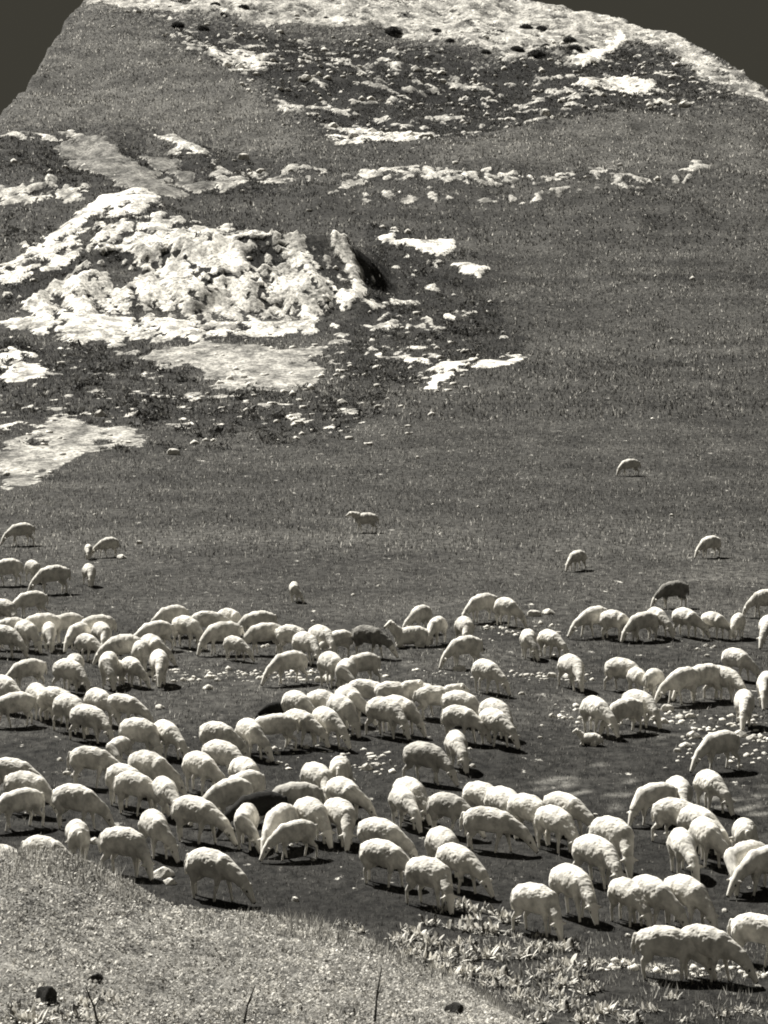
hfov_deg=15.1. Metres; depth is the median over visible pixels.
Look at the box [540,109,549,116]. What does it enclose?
rock
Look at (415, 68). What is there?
rock
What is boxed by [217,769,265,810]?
sheep
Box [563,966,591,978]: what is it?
leafy weed
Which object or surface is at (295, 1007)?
leafy weed
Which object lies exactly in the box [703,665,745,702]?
sheep
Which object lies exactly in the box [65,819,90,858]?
sheep
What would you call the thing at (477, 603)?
sheep
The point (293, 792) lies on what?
sheep
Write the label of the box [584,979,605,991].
leafy weed
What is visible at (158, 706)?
rock
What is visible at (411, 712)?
sheep
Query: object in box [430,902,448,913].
leafy weed
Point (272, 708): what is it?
sheep
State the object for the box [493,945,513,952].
leafy weed
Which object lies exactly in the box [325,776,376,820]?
sheep
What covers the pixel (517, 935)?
leafy weed
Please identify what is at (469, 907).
leafy weed
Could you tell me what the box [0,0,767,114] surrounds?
sky
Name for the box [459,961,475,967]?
leafy weed
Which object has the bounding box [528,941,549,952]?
leafy weed
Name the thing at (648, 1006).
leafy weed
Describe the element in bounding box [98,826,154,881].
sheep
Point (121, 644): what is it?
sheep
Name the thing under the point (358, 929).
leafy weed
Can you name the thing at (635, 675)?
sheep
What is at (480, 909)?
leafy weed
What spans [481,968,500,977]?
leafy weed
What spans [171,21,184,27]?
shrub
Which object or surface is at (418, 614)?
sheep
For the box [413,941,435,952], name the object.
leafy weed
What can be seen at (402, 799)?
sheep
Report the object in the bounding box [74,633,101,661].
sheep
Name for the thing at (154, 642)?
sheep
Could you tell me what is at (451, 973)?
leafy weed
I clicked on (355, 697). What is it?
sheep
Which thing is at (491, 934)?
leafy weed
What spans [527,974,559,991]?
leafy weed
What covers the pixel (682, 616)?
sheep
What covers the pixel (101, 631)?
sheep
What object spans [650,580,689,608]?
sheep
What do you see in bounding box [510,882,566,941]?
sheep
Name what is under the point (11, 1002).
leafy weed
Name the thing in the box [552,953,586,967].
leafy weed
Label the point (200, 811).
sheep
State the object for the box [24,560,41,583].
sheep
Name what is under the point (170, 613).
sheep
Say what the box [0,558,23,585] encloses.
sheep
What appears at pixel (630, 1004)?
leafy weed
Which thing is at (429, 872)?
sheep
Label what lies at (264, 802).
sheep
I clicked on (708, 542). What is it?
sheep
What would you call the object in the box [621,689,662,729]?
sheep
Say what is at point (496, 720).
sheep
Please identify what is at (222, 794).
sheep
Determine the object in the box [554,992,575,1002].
leafy weed
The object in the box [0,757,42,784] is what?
sheep
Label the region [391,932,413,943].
leafy weed
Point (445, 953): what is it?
leafy weed
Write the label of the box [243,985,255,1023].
dry stalk
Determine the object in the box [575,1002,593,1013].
leafy weed
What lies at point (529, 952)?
leafy weed
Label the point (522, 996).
leafy weed
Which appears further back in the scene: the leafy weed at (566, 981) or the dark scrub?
the dark scrub
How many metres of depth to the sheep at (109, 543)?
91.20 m
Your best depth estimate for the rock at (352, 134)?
277.28 m
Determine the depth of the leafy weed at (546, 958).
42.07 m
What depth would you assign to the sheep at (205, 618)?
73.44 m
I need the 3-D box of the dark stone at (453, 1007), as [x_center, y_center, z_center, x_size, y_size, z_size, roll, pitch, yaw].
[0.660,4.640,27.029,0.164,0.156,0.127,5,8,40]
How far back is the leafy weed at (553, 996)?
40.01 m
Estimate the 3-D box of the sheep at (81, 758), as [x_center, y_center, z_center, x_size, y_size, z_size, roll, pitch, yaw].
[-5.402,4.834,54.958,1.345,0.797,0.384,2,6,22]
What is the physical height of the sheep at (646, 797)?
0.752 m
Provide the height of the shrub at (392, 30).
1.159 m
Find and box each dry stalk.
[85,987,99,1023]
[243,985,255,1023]
[374,967,382,1023]
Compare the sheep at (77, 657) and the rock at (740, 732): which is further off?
the sheep at (77, 657)
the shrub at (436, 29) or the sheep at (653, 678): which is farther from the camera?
the shrub at (436, 29)
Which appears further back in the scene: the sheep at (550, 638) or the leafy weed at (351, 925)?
the sheep at (550, 638)
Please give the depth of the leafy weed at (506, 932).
43.67 m
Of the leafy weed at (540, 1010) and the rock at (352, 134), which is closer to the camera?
the leafy weed at (540, 1010)
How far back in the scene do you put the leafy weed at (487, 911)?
44.96 m
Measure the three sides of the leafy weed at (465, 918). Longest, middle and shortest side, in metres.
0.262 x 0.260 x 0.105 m
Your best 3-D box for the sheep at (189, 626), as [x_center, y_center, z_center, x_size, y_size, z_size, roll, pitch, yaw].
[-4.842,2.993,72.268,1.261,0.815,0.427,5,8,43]
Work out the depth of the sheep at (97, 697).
61.45 m
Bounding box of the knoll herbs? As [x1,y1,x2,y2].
[0,847,531,1023]
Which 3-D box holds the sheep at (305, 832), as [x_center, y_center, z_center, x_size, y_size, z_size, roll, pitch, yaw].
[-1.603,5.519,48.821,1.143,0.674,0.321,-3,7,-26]
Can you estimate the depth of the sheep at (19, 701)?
61.42 m
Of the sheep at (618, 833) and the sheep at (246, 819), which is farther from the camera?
the sheep at (246, 819)
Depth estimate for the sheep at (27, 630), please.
71.53 m
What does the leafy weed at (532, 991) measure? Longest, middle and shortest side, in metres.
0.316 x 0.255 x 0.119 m
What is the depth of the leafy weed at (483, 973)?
41.20 m
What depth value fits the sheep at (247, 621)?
73.39 m
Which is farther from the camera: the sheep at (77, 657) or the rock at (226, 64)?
the rock at (226, 64)
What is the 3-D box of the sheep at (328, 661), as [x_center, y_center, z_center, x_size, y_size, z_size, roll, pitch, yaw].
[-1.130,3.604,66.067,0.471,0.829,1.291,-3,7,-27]
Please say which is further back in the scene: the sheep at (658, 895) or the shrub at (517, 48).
the shrub at (517, 48)
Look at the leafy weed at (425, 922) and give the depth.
44.31 m
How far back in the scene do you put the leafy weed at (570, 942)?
42.77 m
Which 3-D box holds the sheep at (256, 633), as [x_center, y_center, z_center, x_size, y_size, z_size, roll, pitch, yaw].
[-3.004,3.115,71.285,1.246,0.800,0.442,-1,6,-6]
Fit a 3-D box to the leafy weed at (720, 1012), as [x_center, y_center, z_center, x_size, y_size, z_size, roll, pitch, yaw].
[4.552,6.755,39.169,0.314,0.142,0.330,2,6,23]
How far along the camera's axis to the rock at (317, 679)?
66.97 m
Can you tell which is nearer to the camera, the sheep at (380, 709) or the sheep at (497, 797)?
the sheep at (497, 797)
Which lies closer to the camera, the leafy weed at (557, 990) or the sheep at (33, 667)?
the leafy weed at (557, 990)
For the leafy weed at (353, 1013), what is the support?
on the hillside
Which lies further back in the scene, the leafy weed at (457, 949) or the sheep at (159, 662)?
the sheep at (159, 662)
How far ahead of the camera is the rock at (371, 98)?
299.36 m
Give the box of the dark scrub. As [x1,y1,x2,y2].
[0,0,760,451]
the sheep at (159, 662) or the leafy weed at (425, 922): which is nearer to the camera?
the leafy weed at (425, 922)
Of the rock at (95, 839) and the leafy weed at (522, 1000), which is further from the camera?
the rock at (95, 839)
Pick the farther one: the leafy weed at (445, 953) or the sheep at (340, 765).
the sheep at (340, 765)
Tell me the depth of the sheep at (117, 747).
56.73 m
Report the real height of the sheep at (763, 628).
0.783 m
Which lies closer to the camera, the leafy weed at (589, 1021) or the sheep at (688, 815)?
the leafy weed at (589, 1021)
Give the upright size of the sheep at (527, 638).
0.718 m
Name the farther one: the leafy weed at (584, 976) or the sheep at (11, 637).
the sheep at (11, 637)
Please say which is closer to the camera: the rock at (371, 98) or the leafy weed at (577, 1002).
the leafy weed at (577, 1002)
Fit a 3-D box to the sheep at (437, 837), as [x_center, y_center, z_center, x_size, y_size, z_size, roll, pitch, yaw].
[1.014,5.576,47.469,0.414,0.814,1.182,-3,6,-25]
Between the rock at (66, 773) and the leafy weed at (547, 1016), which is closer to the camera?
the leafy weed at (547, 1016)
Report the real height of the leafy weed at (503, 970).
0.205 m
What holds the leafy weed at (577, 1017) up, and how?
on the hillside
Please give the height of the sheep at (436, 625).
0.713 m
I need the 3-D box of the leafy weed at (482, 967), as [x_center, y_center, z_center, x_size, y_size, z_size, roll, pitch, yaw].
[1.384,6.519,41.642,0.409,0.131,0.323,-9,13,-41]
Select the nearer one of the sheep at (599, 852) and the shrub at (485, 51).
the sheep at (599, 852)
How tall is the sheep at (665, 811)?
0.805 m
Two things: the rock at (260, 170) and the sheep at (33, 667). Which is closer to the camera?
the sheep at (33, 667)
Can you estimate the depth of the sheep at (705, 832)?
48.10 m
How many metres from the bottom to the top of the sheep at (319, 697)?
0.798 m
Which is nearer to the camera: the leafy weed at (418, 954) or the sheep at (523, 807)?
the leafy weed at (418, 954)
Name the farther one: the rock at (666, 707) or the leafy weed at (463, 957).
the rock at (666, 707)
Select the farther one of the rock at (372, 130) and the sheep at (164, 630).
the rock at (372, 130)
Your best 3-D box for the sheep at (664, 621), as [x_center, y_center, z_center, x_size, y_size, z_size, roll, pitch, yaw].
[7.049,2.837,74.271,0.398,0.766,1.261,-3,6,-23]
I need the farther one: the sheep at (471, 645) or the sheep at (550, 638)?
the sheep at (550, 638)
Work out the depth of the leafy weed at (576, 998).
39.45 m
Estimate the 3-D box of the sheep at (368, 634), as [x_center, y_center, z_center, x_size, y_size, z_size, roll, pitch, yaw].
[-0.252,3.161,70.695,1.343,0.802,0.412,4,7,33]
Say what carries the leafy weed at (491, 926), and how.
on the hillside
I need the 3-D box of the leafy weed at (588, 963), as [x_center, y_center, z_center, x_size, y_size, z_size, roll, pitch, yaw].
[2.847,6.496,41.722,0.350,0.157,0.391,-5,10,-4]
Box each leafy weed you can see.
[1,1003,45,1023]
[4,997,28,1006]
[18,1009,57,1023]
[42,1005,69,1014]
[55,1004,85,1020]
[69,993,98,1011]
[84,1008,110,1023]
[96,987,115,999]
[105,991,129,1004]
[215,1012,227,1018]
[226,1015,242,1023]
[286,1005,306,1014]
[342,918,360,927]
[342,1008,359,1016]
[352,925,368,932]
[386,931,403,940]
[386,1009,406,1018]
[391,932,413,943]
[394,944,416,955]
[395,922,415,930]
[397,931,420,940]
[398,938,411,947]
[403,923,433,940]
[406,942,429,956]
[409,949,421,958]
[412,949,441,964]
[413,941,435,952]
[417,913,441,925]
[417,931,444,946]
[428,960,448,972]
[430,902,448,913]
[435,939,456,951]
[436,948,459,959]
[438,958,460,967]
[439,965,469,977]
[442,918,463,929]
[445,935,471,947]
[453,941,479,956]
[454,896,468,909]
[455,919,481,932]
[455,962,480,975]
[456,899,482,913]
[457,951,475,962]
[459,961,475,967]
[459,975,470,983]
[460,914,471,920]
[461,935,476,943]
[462,952,480,961]
[466,968,486,979]
[468,912,483,921]
[468,926,482,933]
[469,945,506,960]
[471,902,493,912]
[472,962,492,971]
[473,976,502,987]
[476,917,503,933]
[477,965,513,979]
[478,928,496,936]
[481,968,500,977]
[482,904,505,916]
[491,909,521,922]
[492,940,516,948]
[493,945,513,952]
[493,949,513,962]
[497,978,520,987]
[499,915,517,924]
[500,928,521,935]
[502,985,537,1000]
[506,973,529,987]
[510,932,521,938]
[510,994,525,1003]
[513,945,537,959]
[515,969,546,979]
[516,938,549,951]
[516,1009,545,1023]
[521,986,545,995]
[524,991,552,1007]
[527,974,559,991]
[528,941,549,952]
[530,929,543,937]
[530,1011,552,1022]
[535,940,555,952]
[535,997,574,1012]
[537,1006,549,1013]
[539,960,560,972]
[540,953,560,962]
[542,971,577,989]
[542,986,569,996]
[542,987,567,997]
[543,958,573,974]
[549,937,580,951]
[549,973,566,981]
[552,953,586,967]
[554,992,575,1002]
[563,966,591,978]
[567,1011,588,1023]
[569,957,593,970]
[570,996,592,1009]
[571,984,593,995]
[571,995,592,1005]
[572,968,589,979]
[572,979,598,988]
[572,1013,596,1023]
[574,982,595,993]
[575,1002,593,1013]
[581,1010,603,1023]
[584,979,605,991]
[587,1000,629,1016]
[594,956,608,963]
[610,1009,643,1022]
[618,997,637,1007]
[619,957,639,965]
[639,1001,660,1011]
[649,961,666,969]
[649,980,660,986]
[664,989,682,999]
[677,1012,693,1022]
[694,1000,708,1006]
[710,1006,733,1018]
[730,1002,754,1012]
[748,1008,767,1017]
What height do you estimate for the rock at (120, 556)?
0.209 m
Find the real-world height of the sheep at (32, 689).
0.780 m
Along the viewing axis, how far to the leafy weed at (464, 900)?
45.38 m
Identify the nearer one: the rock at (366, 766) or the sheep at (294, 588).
the rock at (366, 766)
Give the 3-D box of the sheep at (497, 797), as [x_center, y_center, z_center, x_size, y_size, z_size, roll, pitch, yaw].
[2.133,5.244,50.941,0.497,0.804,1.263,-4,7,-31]
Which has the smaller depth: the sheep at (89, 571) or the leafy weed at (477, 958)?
the leafy weed at (477, 958)
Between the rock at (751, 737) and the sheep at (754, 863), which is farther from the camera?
the rock at (751, 737)
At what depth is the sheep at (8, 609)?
75.39 m
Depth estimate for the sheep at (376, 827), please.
48.26 m
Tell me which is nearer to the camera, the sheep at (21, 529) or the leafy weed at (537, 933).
the leafy weed at (537, 933)
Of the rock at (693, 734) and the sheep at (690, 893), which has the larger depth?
the rock at (693, 734)
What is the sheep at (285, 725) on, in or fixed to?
on the hillside
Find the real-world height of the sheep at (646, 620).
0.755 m
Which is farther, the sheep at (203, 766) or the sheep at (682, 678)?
the sheep at (682, 678)
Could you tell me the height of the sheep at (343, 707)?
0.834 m
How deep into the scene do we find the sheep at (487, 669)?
65.55 m
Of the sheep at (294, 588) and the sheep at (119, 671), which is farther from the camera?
the sheep at (294, 588)
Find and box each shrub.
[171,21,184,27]
[197,25,208,30]
[237,4,249,8]
[384,26,402,33]
[431,28,441,31]
[481,49,490,53]
[510,45,524,51]
[519,23,533,28]
[527,49,544,56]
[536,25,547,30]
[562,36,575,42]
[567,44,582,50]
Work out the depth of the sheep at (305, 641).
69.45 m
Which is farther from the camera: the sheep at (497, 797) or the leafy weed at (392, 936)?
the sheep at (497, 797)
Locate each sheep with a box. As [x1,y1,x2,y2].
[0,522,34,545]
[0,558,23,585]
[0,598,17,617]
[0,617,26,649]
[0,624,28,658]
[0,674,20,713]
[0,691,36,726]
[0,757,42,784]
[0,787,44,831]
[0,844,16,855]
[3,770,57,816]
[5,590,48,618]
[6,658,46,687]
[14,620,42,654]
[20,835,70,857]
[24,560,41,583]
[25,613,62,643]
[25,682,53,720]
[27,565,70,593]
[35,686,70,724]
[40,612,83,643]
[42,621,56,653]
[51,783,114,829]
[52,658,90,694]
[52,693,88,735]
[62,622,90,652]
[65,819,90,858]
[66,653,83,689]
[67,746,119,788]
[69,614,116,645]
[69,704,114,743]
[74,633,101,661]
[82,563,95,586]
[83,687,121,725]
[84,544,92,559]
[90,537,118,556]
[91,621,111,644]
[92,634,142,666]
[98,651,118,691]
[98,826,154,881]
[104,693,154,726]
[105,763,156,808]
[106,736,131,762]
[113,770,170,816]
[115,660,122,686]
[118,717,164,756]
[121,656,150,688]
[128,750,186,795]
[131,640,149,671]
[134,620,173,649]
[138,809,179,863]
[140,633,176,665]
[149,649,168,688]
[150,605,189,635]
[152,776,179,821]
[154,719,189,760]
[171,795,237,846]
[172,615,207,650]
[182,751,225,795]
[184,847,255,903]
[188,777,252,826]
[190,611,240,639]
[196,621,244,655]
[199,721,249,757]
[201,739,242,768]
[216,790,288,837]
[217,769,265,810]
[218,608,245,629]
[223,635,254,661]
[228,756,265,789]
[234,803,260,854]
[235,718,273,762]
[237,610,277,631]
[237,623,282,655]
[244,713,299,751]
[254,701,283,719]
[258,782,324,824]
[258,803,298,852]
[259,819,318,861]
[261,650,307,685]
[274,624,312,653]
[281,690,315,713]
[283,708,330,748]
[289,581,304,603]
[292,631,320,665]
[293,796,335,849]
[299,762,332,802]
[307,689,348,729]
[308,624,338,653]
[312,706,351,749]
[314,629,352,657]
[317,651,341,688]
[324,797,356,851]
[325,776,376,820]
[326,694,362,738]
[329,755,355,781]
[334,685,377,726]
[335,652,380,686]
[335,658,357,687]
[345,679,378,698]
[346,511,378,531]
[351,625,398,657]
[357,817,418,857]
[359,838,424,889]
[365,696,410,740]
[373,679,423,698]
[382,695,426,737]
[384,620,433,647]
[388,785,424,833]
[392,776,431,826]
[402,605,431,627]
[402,741,458,786]
[404,856,457,915]
[409,683,433,717]
[413,683,470,719]
[425,826,463,883]
[426,616,447,646]
[426,792,485,838]
[435,842,494,898]
[439,635,482,668]
[441,690,479,715]
[441,704,492,743]
[444,730,471,774]
[454,616,474,637]
[459,806,538,853]
[462,593,497,622]
[462,781,492,806]
[471,658,510,695]
[478,698,516,739]
[479,707,520,749]
[483,786,523,839]
[494,597,527,628]
[506,793,550,846]
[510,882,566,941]
[519,629,540,661]
[534,804,579,853]
[537,629,569,658]
[543,791,594,838]
[548,863,600,926]
[557,653,586,692]
[565,550,586,571]
[567,605,606,637]
[572,728,603,746]
[572,834,626,889]
[579,695,619,738]
[588,815,637,878]
[598,697,643,734]
[599,609,639,640]
[604,657,648,693]
[607,877,653,927]
[616,459,640,475]
[620,611,658,642]
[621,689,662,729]
[626,667,655,696]
[627,782,677,826]
[631,925,717,981]
[632,874,688,926]
[642,668,665,697]
[647,607,674,638]
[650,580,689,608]
[651,797,691,841]
[654,666,699,704]
[664,874,718,928]
[666,775,692,801]
[666,827,702,881]
[671,607,710,638]
[671,663,722,701]
[677,804,732,855]
[681,923,758,983]
[688,816,728,868]
[690,730,739,772]
[693,769,735,816]
[694,535,720,557]
[701,611,736,638]
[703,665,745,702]
[721,648,760,681]
[724,840,766,897]
[726,845,767,897]
[727,613,745,639]
[727,912,767,967]
[729,818,758,846]
[734,689,754,730]
[742,589,767,618]
[756,615,767,649]
[756,671,767,710]
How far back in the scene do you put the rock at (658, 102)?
294.76 m
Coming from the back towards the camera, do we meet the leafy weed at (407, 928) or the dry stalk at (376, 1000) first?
the leafy weed at (407, 928)
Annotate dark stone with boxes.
[35,986,56,1004]
[87,973,102,982]
[444,1002,463,1014]
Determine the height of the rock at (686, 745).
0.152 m
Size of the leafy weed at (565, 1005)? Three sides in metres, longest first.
0.544 x 0.492 x 0.202 m
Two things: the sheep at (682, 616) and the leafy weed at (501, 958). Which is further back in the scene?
the sheep at (682, 616)
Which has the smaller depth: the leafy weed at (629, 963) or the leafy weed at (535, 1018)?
the leafy weed at (535, 1018)
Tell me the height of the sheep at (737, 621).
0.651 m
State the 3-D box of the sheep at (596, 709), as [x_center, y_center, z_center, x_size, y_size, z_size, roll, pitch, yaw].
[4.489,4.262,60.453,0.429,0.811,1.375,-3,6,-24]
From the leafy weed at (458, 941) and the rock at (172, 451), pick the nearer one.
the leafy weed at (458, 941)
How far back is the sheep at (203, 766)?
54.18 m
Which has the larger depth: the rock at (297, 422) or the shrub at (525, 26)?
the shrub at (525, 26)
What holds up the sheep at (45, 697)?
on the hillside
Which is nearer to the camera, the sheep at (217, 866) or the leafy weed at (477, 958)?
the leafy weed at (477, 958)
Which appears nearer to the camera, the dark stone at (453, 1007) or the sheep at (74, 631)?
the dark stone at (453, 1007)
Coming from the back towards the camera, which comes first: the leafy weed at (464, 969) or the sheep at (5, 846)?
the sheep at (5, 846)
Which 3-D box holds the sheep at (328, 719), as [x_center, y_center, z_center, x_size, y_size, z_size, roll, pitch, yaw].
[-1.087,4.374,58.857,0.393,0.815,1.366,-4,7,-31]
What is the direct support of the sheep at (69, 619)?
on the hillside
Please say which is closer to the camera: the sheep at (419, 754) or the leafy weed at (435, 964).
the leafy weed at (435, 964)
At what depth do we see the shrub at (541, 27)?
347.49 m
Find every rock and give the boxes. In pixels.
[62,771,71,774]
[90,837,97,843]
[95,410,106,416]
[117,554,126,558]
[153,866,174,877]
[155,704,164,708]
[163,878,176,884]
[167,448,179,454]
[202,684,212,689]
[222,62,230,66]
[235,62,245,68]
[238,153,249,159]
[256,168,265,172]
[292,420,304,424]
[298,74,311,81]
[314,676,324,681]
[329,122,338,127]
[337,399,347,403]
[348,132,358,138]
[361,763,372,770]
[367,96,375,100]
[367,128,377,131]
[403,131,416,135]
[411,65,420,71]
[418,133,433,138]
[452,665,465,670]
[527,610,540,615]
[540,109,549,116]
[542,608,554,614]
[547,672,556,676]
[654,100,661,104]
[661,704,673,711]
[661,718,668,723]
[668,99,677,102]
[675,714,685,719]
[679,101,690,107]
[679,742,691,747]
[685,713,695,717]
[686,731,700,738]
[734,729,748,736]
[746,735,757,739]
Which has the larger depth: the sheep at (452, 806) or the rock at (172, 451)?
the rock at (172, 451)
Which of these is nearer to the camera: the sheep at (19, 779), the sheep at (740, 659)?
the sheep at (19, 779)
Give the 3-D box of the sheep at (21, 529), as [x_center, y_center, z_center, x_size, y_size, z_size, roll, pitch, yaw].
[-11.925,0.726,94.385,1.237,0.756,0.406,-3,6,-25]
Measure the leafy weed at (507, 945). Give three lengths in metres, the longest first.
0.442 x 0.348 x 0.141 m
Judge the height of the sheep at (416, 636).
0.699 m
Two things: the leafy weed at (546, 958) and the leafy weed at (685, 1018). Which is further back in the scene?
the leafy weed at (546, 958)
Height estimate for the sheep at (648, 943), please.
0.776 m
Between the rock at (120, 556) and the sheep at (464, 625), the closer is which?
the sheep at (464, 625)
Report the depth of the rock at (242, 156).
264.25 m
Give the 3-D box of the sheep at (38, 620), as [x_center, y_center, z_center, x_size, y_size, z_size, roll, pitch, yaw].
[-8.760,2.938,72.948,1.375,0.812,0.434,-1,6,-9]
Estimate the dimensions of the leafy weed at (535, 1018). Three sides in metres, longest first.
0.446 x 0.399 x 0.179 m
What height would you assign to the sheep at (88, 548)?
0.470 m
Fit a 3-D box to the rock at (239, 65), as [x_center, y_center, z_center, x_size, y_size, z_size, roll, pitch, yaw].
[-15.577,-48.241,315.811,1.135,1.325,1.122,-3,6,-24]
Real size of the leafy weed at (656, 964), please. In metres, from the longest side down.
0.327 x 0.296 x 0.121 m
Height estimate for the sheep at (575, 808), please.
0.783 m
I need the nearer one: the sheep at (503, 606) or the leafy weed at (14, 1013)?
the leafy weed at (14, 1013)
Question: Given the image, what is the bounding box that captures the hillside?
[0,0,767,1023]
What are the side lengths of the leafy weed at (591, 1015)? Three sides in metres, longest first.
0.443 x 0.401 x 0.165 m
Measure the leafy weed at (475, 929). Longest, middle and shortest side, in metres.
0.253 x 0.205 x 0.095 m
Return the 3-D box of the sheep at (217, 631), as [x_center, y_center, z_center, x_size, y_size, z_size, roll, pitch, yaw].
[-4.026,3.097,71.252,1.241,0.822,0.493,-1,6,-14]
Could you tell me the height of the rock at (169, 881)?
0.144 m
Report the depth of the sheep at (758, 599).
78.11 m
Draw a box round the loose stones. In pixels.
[0,0,767,978]
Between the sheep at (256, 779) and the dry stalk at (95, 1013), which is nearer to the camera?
the dry stalk at (95, 1013)
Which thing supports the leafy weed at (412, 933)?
on the hillside
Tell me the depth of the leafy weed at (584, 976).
41.19 m
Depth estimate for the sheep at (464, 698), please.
61.22 m
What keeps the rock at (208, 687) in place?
on the hillside
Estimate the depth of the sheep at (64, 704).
60.66 m
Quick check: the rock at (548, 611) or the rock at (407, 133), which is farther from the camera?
the rock at (407, 133)
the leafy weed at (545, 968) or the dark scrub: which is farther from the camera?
the dark scrub
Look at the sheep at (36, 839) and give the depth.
46.83 m
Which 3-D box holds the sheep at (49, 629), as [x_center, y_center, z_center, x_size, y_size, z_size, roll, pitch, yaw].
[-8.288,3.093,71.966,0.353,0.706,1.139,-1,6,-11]
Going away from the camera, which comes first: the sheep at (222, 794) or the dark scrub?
the sheep at (222, 794)
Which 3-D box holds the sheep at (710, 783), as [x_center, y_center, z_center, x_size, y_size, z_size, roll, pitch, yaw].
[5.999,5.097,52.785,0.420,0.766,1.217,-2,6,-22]
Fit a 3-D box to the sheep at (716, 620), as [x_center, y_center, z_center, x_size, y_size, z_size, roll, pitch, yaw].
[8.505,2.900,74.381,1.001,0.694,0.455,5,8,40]
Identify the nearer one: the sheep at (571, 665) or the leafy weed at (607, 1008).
the leafy weed at (607, 1008)
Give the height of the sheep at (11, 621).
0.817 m
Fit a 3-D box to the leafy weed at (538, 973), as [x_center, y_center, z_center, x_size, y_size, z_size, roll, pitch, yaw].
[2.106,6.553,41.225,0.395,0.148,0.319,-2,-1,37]
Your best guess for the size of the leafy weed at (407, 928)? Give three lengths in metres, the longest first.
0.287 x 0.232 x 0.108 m
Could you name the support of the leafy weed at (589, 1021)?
on the hillside
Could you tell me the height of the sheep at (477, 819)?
0.778 m
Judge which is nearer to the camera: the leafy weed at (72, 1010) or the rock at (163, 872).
the leafy weed at (72, 1010)
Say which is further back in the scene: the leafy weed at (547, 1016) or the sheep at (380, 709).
the sheep at (380, 709)
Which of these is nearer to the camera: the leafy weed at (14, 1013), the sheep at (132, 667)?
the leafy weed at (14, 1013)
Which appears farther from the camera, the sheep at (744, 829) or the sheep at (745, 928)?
the sheep at (744, 829)
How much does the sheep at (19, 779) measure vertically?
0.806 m
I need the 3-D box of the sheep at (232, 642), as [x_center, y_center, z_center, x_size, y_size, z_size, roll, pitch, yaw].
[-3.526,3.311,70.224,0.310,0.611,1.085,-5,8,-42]
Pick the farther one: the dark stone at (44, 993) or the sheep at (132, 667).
the sheep at (132, 667)
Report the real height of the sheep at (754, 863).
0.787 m
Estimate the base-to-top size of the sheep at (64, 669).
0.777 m
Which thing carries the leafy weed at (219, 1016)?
on the hillside
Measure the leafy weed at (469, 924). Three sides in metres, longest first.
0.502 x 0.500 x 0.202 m
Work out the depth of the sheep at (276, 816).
49.34 m
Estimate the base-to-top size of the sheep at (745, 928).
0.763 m
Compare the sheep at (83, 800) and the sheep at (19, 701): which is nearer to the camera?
the sheep at (83, 800)
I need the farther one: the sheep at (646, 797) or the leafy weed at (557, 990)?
the sheep at (646, 797)
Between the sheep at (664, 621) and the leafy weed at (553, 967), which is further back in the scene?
the sheep at (664, 621)
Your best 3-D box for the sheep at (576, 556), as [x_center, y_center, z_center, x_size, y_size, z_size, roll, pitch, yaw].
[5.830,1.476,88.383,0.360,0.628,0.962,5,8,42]
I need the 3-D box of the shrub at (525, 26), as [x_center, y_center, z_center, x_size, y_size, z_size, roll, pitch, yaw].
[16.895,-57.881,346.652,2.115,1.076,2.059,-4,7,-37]
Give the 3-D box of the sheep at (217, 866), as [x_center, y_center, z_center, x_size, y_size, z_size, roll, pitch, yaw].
[-2.610,5.735,45.772,1.388,0.833,0.438,5,7,37]
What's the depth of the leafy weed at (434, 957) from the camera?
42.09 m
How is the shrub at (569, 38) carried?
on the hillside
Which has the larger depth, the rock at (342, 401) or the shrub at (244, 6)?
the shrub at (244, 6)
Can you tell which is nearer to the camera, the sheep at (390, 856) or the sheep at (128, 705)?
the sheep at (390, 856)
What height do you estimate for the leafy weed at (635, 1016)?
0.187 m
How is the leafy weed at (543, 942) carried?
on the hillside
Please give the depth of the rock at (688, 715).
62.84 m
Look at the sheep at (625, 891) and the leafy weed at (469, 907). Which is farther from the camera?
the leafy weed at (469, 907)
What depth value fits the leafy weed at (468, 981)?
40.99 m
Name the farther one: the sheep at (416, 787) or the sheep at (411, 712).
the sheep at (411, 712)
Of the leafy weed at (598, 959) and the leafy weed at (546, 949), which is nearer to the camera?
the leafy weed at (598, 959)
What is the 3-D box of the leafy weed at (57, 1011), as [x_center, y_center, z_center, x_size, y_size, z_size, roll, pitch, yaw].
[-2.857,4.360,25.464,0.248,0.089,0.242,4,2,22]
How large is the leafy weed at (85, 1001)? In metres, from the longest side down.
0.380 x 0.300 x 0.122 m
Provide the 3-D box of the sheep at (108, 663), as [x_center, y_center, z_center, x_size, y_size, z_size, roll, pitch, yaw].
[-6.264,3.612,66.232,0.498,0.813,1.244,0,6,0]
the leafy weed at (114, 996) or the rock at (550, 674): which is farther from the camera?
the rock at (550, 674)
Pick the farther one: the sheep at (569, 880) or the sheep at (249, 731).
the sheep at (249, 731)
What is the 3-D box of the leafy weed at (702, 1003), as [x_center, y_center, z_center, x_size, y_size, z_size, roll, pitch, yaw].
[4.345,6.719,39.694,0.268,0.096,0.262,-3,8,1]
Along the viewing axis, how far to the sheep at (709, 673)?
64.68 m
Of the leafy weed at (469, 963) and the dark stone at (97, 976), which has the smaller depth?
the dark stone at (97, 976)
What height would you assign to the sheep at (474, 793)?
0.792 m
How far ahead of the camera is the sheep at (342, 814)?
49.72 m
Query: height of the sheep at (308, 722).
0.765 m
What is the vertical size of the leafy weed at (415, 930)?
0.214 m
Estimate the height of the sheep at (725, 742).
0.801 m
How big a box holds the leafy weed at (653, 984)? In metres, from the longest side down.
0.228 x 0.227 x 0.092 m
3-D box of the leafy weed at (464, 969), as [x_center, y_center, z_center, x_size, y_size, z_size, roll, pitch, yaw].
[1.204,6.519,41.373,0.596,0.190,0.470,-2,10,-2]
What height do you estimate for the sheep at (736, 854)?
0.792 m

